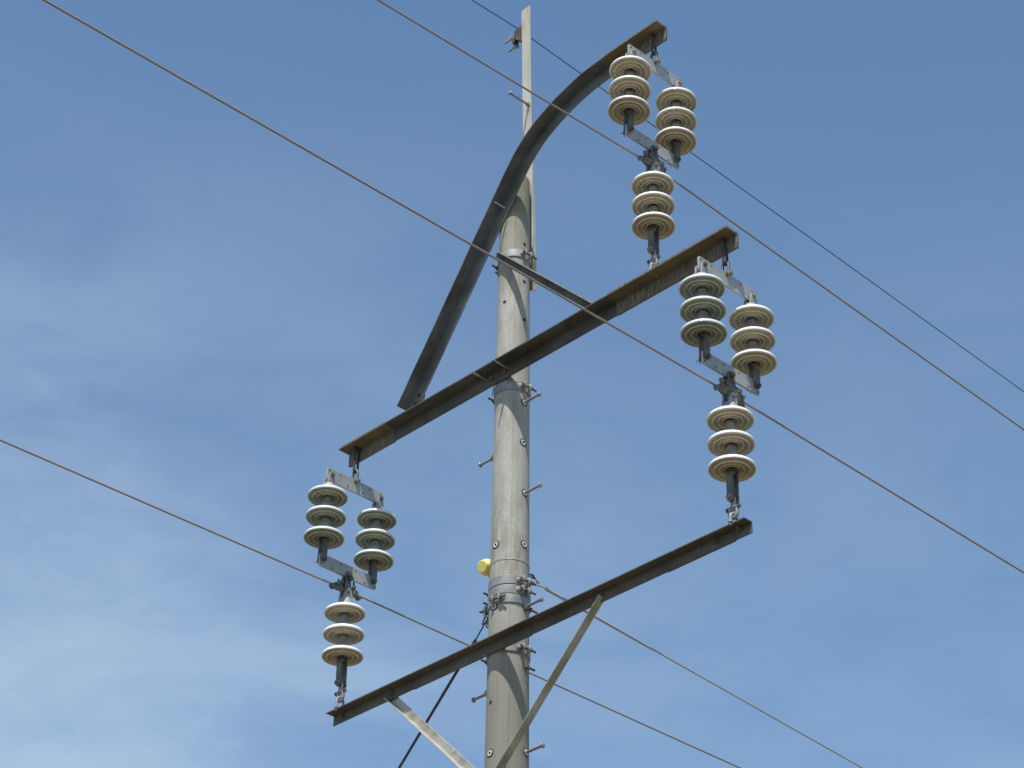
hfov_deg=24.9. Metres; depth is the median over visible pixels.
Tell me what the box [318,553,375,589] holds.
yoke plate
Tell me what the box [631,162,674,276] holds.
insulator string
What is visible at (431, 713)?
stay wire
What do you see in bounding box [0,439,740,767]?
line wire
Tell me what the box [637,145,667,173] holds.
wire clamp
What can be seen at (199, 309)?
sky
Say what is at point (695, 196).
line wire
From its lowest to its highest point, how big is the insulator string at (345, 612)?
0.775 m
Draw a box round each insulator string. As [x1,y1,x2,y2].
[303,472,347,562]
[321,588,365,713]
[353,496,396,583]
[608,48,651,136]
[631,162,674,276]
[654,80,696,167]
[678,261,727,364]
[706,392,756,525]
[728,292,776,393]
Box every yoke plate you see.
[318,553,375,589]
[326,446,382,502]
[625,124,678,168]
[628,32,679,86]
[697,237,753,300]
[701,350,759,395]
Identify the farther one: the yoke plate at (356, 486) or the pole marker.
the yoke plate at (356, 486)
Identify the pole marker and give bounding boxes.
[477,559,489,577]
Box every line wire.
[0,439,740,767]
[42,0,1023,572]
[377,0,1023,430]
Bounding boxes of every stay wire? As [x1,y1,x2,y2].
[398,614,486,767]
[529,574,863,767]
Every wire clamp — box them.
[329,571,361,600]
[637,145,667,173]
[713,371,745,407]
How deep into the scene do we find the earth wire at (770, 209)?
16.44 m
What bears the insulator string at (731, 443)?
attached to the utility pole
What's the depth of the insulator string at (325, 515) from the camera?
13.54 m
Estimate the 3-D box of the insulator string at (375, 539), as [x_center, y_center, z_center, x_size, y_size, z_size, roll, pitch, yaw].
[-0.815,0.935,13.782,0.241,0.602,0.241,30,-43,-34]
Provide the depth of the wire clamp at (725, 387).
11.66 m
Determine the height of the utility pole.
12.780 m
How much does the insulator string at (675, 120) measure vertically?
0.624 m
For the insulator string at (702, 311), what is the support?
hanging from the yoke plate at (738, 287)
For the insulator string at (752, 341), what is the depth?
11.99 m
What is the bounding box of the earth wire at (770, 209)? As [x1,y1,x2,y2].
[472,0,1023,391]
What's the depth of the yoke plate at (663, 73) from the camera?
13.36 m
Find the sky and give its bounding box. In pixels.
[0,0,1023,767]
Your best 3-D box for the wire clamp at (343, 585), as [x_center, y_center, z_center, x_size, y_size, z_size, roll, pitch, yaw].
[-0.964,1.165,13.458,0.241,0.162,0.074,28,-42,-35]
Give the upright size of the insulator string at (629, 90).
0.624 m
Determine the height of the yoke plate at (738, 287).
0.339 m
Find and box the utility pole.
[326,6,752,767]
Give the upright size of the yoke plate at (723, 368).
0.082 m
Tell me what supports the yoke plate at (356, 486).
hanging from the utility pole
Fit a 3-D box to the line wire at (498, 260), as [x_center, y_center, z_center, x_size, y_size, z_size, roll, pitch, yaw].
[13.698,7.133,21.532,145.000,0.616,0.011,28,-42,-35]
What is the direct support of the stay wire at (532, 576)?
attached to the utility pole
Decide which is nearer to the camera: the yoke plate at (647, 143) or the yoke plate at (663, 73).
the yoke plate at (647, 143)

